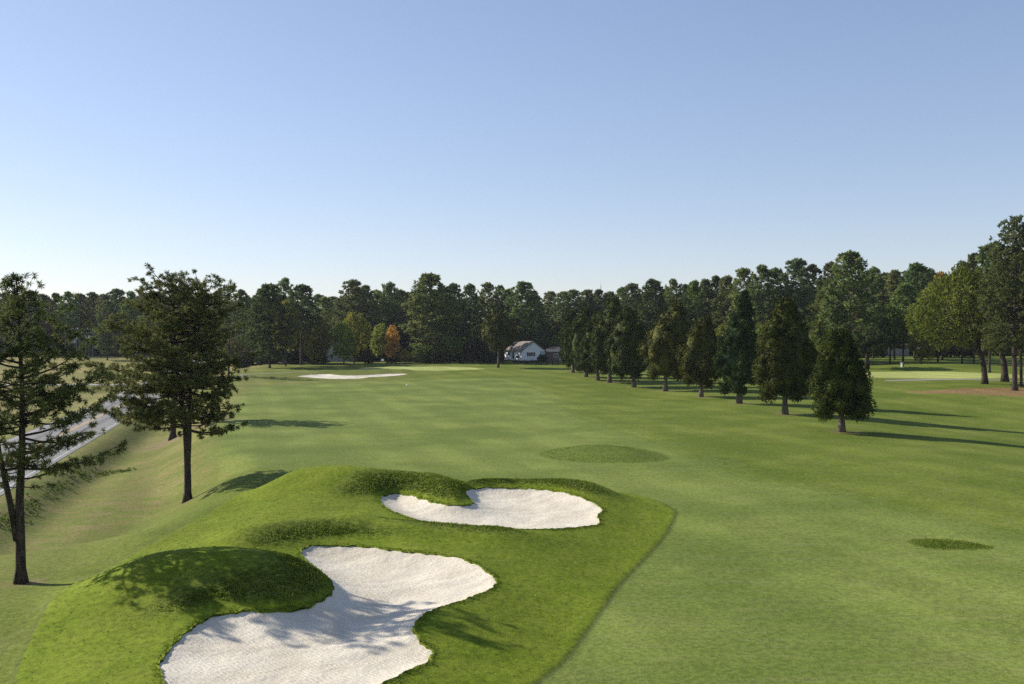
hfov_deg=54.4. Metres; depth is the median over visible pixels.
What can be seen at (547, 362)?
rail fence
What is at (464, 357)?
shrub
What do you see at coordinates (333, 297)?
pine tree
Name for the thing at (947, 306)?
pine tree
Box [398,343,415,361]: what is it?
shrub
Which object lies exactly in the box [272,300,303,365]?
broad tree
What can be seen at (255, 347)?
pine tree
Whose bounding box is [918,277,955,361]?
broad tree
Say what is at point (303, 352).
shrub
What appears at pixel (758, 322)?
broad tree
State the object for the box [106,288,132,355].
pine tree
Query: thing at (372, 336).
broad tree
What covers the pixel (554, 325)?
broad tree
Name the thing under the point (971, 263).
pine tree
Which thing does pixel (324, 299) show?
pine tree
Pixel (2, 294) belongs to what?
pine tree
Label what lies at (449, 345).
broad tree
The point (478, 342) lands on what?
broad tree
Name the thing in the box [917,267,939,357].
pine tree
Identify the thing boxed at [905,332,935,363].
broad tree
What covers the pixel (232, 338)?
pine tree
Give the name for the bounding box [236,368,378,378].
cart path
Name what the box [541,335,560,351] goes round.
broad tree
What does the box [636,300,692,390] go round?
cedar tree
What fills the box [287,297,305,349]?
pine tree
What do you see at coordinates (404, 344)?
broad tree
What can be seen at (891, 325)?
broad tree
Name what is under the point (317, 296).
pine tree
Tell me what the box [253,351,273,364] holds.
shrub
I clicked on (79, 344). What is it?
steel gantry
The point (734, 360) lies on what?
cedar tree
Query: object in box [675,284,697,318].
pine tree
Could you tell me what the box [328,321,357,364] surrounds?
broad tree
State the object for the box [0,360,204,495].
road
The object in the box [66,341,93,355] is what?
shrub
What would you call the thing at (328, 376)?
sand bunker
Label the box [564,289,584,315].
pine tree
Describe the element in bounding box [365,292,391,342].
pine tree
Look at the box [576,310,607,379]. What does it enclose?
cedar tree
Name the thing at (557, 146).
sky
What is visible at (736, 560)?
ground
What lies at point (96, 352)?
shrub
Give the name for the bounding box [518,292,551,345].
pine tree
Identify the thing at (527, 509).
sand bunker
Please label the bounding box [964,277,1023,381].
oak tree
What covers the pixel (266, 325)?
pine tree
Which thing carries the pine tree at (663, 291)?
on the ground at (736, 560)
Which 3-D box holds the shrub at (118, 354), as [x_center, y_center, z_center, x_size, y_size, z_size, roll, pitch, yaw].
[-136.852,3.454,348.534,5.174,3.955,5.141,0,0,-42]
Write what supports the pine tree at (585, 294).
on the ground at (736, 560)
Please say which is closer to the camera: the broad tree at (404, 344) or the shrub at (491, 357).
the shrub at (491, 357)
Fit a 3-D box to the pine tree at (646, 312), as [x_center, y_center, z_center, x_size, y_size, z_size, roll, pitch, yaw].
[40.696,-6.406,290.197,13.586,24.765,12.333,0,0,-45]
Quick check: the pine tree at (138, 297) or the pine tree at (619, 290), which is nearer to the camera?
the pine tree at (619, 290)
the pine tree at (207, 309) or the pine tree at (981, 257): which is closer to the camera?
the pine tree at (981, 257)
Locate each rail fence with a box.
[473,359,539,364]
[535,360,566,365]
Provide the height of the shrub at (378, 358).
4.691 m
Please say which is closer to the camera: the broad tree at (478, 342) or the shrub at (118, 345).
the broad tree at (478, 342)
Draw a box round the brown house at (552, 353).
[545,346,565,361]
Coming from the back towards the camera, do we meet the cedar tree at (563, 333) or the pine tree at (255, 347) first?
the pine tree at (255, 347)
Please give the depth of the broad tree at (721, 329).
260.91 m
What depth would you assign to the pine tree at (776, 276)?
269.35 m
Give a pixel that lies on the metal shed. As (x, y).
(898, 352)
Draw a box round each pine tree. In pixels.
[0,271,128,584]
[0,292,14,340]
[16,291,45,355]
[31,294,56,330]
[43,292,69,344]
[53,291,80,345]
[71,293,92,340]
[80,263,259,503]
[81,291,98,323]
[89,294,113,355]
[90,300,121,359]
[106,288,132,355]
[113,301,141,358]
[118,290,138,322]
[129,292,145,318]
[133,312,158,358]
[134,309,216,440]
[149,291,170,307]
[197,292,214,329]
[209,294,230,345]
[210,284,247,375]
[228,289,251,354]
[242,294,274,364]
[243,282,301,367]
[275,277,298,364]
[283,283,322,364]
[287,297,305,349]
[307,293,328,321]
[309,296,338,328]
[324,298,351,316]
[328,279,373,343]
[329,296,347,318]
[353,284,381,343]
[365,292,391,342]
[367,289,386,317]
[371,281,407,344]
[387,289,414,346]
[398,272,464,362]
[399,291,422,344]
[426,289,462,341]
[438,283,470,342]
[453,283,485,351]
[475,282,502,346]
[489,285,511,317]
[496,288,517,338]
[503,281,548,344]
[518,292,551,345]
[541,291,563,317]
[549,291,573,332]
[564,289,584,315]
[575,289,597,316]
[584,288,608,312]
[600,291,615,308]
[615,286,631,308]
[618,282,651,325]
[633,278,670,342]
[650,288,673,326]
[660,278,686,311]
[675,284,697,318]
[682,279,711,325]
[691,278,719,319]
[701,275,728,327]
[710,274,734,333]
[725,267,760,332]
[745,264,782,324]
[759,267,790,319]
[769,257,815,339]
[796,264,823,350]
[803,277,847,350]
[815,261,847,304]
[816,249,885,353]
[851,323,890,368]
[856,266,892,358]
[875,272,896,357]
[876,269,905,358]
[884,282,922,362]
[895,262,932,360]
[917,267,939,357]
[941,260,967,363]
[953,252,987,363]
[962,241,1003,372]
[970,215,1023,390]
[979,233,1023,386]
[1010,247,1023,360]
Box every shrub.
[0,341,10,352]
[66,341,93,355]
[83,341,100,355]
[97,338,123,355]
[113,346,123,356]
[136,347,146,356]
[234,355,250,368]
[238,347,257,364]
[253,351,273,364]
[271,354,279,363]
[282,349,304,363]
[296,346,319,359]
[302,351,330,363]
[349,349,366,361]
[357,351,377,362]
[367,349,380,360]
[380,350,402,362]
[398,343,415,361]
[399,349,411,363]
[411,350,427,362]
[433,350,451,362]
[448,349,461,360]
[457,352,471,362]
[469,352,478,361]
[475,348,491,361]
[482,350,504,362]
[869,349,888,357]
[932,342,956,357]
[953,345,976,356]
[975,349,987,355]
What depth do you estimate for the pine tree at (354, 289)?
310.38 m
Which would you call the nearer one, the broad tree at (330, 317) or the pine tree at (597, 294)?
the broad tree at (330, 317)
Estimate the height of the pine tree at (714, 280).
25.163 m
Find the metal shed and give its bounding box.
[885,344,908,355]
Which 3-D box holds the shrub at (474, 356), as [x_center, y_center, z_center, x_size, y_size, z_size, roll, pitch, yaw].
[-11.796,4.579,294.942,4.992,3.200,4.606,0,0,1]
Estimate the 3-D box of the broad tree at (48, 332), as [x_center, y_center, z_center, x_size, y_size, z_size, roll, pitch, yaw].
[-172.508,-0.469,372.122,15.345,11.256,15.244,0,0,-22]
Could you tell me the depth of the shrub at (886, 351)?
289.67 m
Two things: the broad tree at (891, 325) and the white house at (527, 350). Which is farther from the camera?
the white house at (527, 350)
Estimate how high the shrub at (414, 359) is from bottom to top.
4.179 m
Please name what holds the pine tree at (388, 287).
on the ground at (736, 560)
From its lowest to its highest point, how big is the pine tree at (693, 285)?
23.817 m
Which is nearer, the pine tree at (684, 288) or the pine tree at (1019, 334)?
the pine tree at (1019, 334)
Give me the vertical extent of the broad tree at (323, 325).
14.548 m
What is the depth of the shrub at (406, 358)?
281.43 m
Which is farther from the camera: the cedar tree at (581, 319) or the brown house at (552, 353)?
the brown house at (552, 353)
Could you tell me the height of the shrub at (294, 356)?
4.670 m
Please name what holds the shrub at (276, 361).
on the ground at (736, 560)
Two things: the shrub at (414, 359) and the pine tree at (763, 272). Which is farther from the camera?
the shrub at (414, 359)
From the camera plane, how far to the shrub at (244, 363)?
285.43 m
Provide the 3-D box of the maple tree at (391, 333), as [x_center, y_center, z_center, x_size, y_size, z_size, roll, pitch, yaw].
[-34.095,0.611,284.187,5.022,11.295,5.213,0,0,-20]
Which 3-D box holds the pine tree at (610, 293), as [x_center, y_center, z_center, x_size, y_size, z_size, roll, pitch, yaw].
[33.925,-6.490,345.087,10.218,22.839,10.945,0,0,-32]
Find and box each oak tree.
[903,264,992,383]
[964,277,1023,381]
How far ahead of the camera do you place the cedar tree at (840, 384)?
94.43 m
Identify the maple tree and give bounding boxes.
[384,325,400,362]
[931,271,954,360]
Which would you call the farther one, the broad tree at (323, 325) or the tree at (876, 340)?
the broad tree at (323, 325)
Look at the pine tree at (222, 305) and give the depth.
365.54 m
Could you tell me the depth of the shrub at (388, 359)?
286.78 m
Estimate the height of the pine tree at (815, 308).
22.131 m
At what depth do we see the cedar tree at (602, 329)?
192.73 m
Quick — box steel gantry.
[65,328,92,357]
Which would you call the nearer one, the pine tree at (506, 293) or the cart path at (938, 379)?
the cart path at (938, 379)
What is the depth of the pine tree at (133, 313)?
320.40 m
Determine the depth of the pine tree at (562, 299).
333.81 m
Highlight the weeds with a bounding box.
[0,466,136,530]
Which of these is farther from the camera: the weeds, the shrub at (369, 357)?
the shrub at (369, 357)
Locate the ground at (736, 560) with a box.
[0,346,1023,683]
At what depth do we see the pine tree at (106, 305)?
316.80 m
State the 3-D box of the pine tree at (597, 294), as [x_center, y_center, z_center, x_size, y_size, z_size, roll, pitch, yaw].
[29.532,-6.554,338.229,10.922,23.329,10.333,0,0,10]
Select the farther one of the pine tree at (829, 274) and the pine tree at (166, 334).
the pine tree at (829, 274)
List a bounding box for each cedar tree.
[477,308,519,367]
[558,309,576,372]
[566,305,593,376]
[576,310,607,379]
[586,295,624,382]
[603,307,649,387]
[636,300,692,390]
[674,316,720,396]
[712,289,759,403]
[751,296,817,414]
[805,326,877,431]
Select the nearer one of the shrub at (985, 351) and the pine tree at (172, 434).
the pine tree at (172, 434)
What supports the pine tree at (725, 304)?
on the ground at (736, 560)
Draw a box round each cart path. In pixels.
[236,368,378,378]
[885,379,1019,381]
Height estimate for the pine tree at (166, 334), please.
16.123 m
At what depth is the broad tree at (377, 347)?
298.73 m
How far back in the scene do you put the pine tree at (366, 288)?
317.29 m
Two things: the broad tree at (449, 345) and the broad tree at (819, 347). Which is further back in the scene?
the broad tree at (449, 345)
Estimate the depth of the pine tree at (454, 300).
299.53 m
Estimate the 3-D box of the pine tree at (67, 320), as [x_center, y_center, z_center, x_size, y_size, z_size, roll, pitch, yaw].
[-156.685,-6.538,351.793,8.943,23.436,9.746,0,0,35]
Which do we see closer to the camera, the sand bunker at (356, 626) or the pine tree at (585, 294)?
the sand bunker at (356, 626)
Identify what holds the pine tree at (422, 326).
on the ground at (736, 560)
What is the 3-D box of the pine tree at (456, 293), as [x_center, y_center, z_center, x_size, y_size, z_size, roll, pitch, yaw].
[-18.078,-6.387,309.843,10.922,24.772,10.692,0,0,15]
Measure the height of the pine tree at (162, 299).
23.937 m
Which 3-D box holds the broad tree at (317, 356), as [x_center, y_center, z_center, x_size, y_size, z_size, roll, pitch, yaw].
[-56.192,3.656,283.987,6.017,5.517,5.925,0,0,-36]
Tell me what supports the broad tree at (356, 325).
on the ground at (736, 560)
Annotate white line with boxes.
[0,404,148,491]
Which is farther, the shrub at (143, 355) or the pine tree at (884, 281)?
the shrub at (143, 355)
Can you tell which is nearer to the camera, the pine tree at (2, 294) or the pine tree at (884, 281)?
the pine tree at (884, 281)
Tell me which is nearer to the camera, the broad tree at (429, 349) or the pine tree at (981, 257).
the pine tree at (981, 257)
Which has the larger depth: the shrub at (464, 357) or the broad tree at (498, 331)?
the shrub at (464, 357)
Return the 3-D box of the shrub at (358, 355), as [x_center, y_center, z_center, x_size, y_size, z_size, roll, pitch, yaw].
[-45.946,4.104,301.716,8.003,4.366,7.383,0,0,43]
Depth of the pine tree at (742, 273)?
271.35 m
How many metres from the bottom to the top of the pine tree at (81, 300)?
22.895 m
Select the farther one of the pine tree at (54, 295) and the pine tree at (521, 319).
the pine tree at (54, 295)
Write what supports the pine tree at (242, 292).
on the ground at (736, 560)
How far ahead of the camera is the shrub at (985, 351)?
290.00 m
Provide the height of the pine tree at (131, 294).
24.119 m
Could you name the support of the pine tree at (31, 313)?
on the ground at (736, 560)
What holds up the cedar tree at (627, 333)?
on the ground at (736, 560)
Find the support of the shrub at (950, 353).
on the ground at (736, 560)
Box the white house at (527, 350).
[505,341,545,360]
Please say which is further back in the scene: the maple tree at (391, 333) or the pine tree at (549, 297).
the pine tree at (549, 297)
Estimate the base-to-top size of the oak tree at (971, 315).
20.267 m
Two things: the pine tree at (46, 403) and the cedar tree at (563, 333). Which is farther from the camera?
the cedar tree at (563, 333)
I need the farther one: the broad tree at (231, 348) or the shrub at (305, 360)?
the broad tree at (231, 348)
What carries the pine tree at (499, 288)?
on the ground at (736, 560)
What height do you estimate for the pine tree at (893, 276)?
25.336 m
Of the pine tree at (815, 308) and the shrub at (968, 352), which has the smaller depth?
the pine tree at (815, 308)
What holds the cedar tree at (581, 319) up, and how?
on the ground at (736, 560)
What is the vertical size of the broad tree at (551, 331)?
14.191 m
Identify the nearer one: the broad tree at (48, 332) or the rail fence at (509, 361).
the rail fence at (509, 361)
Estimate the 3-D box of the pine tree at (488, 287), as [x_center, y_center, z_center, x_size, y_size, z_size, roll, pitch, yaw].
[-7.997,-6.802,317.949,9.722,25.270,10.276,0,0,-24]
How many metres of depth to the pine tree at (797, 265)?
263.29 m
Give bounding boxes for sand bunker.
[159,546,495,683]
[298,374,404,378]
[380,488,601,528]
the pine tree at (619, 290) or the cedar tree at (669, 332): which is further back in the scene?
the pine tree at (619, 290)
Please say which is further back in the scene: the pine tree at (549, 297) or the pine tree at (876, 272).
the pine tree at (549, 297)
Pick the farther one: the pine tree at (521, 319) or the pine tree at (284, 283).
the pine tree at (521, 319)
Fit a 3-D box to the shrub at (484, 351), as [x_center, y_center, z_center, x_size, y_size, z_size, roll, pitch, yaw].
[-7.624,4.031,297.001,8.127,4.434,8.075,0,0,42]
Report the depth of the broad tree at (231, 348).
328.39 m
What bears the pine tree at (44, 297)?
on the ground at (736, 560)
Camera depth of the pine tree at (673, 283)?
299.25 m
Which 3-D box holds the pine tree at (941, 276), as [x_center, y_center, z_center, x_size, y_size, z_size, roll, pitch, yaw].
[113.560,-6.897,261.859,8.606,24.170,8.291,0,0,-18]
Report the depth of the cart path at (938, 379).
177.07 m
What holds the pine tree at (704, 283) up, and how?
on the ground at (736, 560)
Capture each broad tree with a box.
[0,323,24,343]
[31,327,67,345]
[217,330,250,355]
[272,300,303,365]
[302,315,332,363]
[305,346,324,363]
[311,314,341,343]
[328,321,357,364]
[339,312,373,362]
[353,316,384,350]
[369,323,394,361]
[385,332,416,351]
[410,345,438,362]
[433,335,466,362]
[460,329,486,352]
[526,321,552,346]
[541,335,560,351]
[543,317,560,343]
[714,324,729,353]
[751,320,769,336]
[753,323,768,341]
[808,315,835,352]
[876,304,908,363]
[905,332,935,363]
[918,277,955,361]
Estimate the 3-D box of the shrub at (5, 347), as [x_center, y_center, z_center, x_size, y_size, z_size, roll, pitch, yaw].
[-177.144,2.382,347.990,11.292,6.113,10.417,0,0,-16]
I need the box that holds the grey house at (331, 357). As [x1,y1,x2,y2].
[324,342,355,361]
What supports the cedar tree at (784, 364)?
on the ground at (736, 560)
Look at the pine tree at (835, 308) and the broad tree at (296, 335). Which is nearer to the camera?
the pine tree at (835, 308)
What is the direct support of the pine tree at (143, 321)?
on the ground at (736, 560)
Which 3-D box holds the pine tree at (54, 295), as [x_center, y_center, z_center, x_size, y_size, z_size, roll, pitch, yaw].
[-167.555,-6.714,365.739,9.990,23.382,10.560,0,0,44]
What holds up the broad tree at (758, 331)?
on the ground at (736, 560)
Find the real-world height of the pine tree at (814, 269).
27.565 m
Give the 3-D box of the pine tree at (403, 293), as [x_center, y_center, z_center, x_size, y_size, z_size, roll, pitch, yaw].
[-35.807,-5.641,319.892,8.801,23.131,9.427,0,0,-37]
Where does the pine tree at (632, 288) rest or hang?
on the ground at (736, 560)
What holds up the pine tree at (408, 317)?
on the ground at (736, 560)
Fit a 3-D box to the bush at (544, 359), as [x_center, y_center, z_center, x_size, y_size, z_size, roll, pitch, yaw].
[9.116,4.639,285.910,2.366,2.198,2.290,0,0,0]
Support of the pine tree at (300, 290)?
on the ground at (736, 560)
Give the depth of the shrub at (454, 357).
301.85 m
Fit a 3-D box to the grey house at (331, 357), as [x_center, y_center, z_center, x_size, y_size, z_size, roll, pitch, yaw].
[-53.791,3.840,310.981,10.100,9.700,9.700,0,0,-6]
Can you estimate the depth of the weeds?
76.26 m
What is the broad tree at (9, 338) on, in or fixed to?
on the ground at (736, 560)
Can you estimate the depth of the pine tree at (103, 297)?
350.35 m
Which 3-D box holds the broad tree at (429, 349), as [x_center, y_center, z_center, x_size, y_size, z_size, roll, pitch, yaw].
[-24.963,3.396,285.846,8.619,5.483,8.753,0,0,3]
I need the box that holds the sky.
[0,0,1023,318]
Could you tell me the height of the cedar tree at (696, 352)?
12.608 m
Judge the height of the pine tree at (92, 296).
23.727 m
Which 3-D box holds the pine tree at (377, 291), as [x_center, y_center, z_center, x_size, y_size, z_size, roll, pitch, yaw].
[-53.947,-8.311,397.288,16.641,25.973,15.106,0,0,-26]
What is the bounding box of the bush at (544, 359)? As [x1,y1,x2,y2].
[540,354,546,361]
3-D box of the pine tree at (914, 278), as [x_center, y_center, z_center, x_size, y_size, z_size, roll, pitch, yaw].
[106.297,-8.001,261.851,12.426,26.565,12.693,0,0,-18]
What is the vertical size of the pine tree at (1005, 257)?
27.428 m
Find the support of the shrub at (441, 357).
on the ground at (736, 560)
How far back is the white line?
91.81 m
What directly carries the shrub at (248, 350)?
on the ground at (736, 560)
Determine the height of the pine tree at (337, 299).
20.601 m
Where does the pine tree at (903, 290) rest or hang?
on the ground at (736, 560)
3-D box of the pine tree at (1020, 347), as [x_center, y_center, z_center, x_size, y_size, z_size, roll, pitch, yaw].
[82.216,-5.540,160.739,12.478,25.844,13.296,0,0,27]

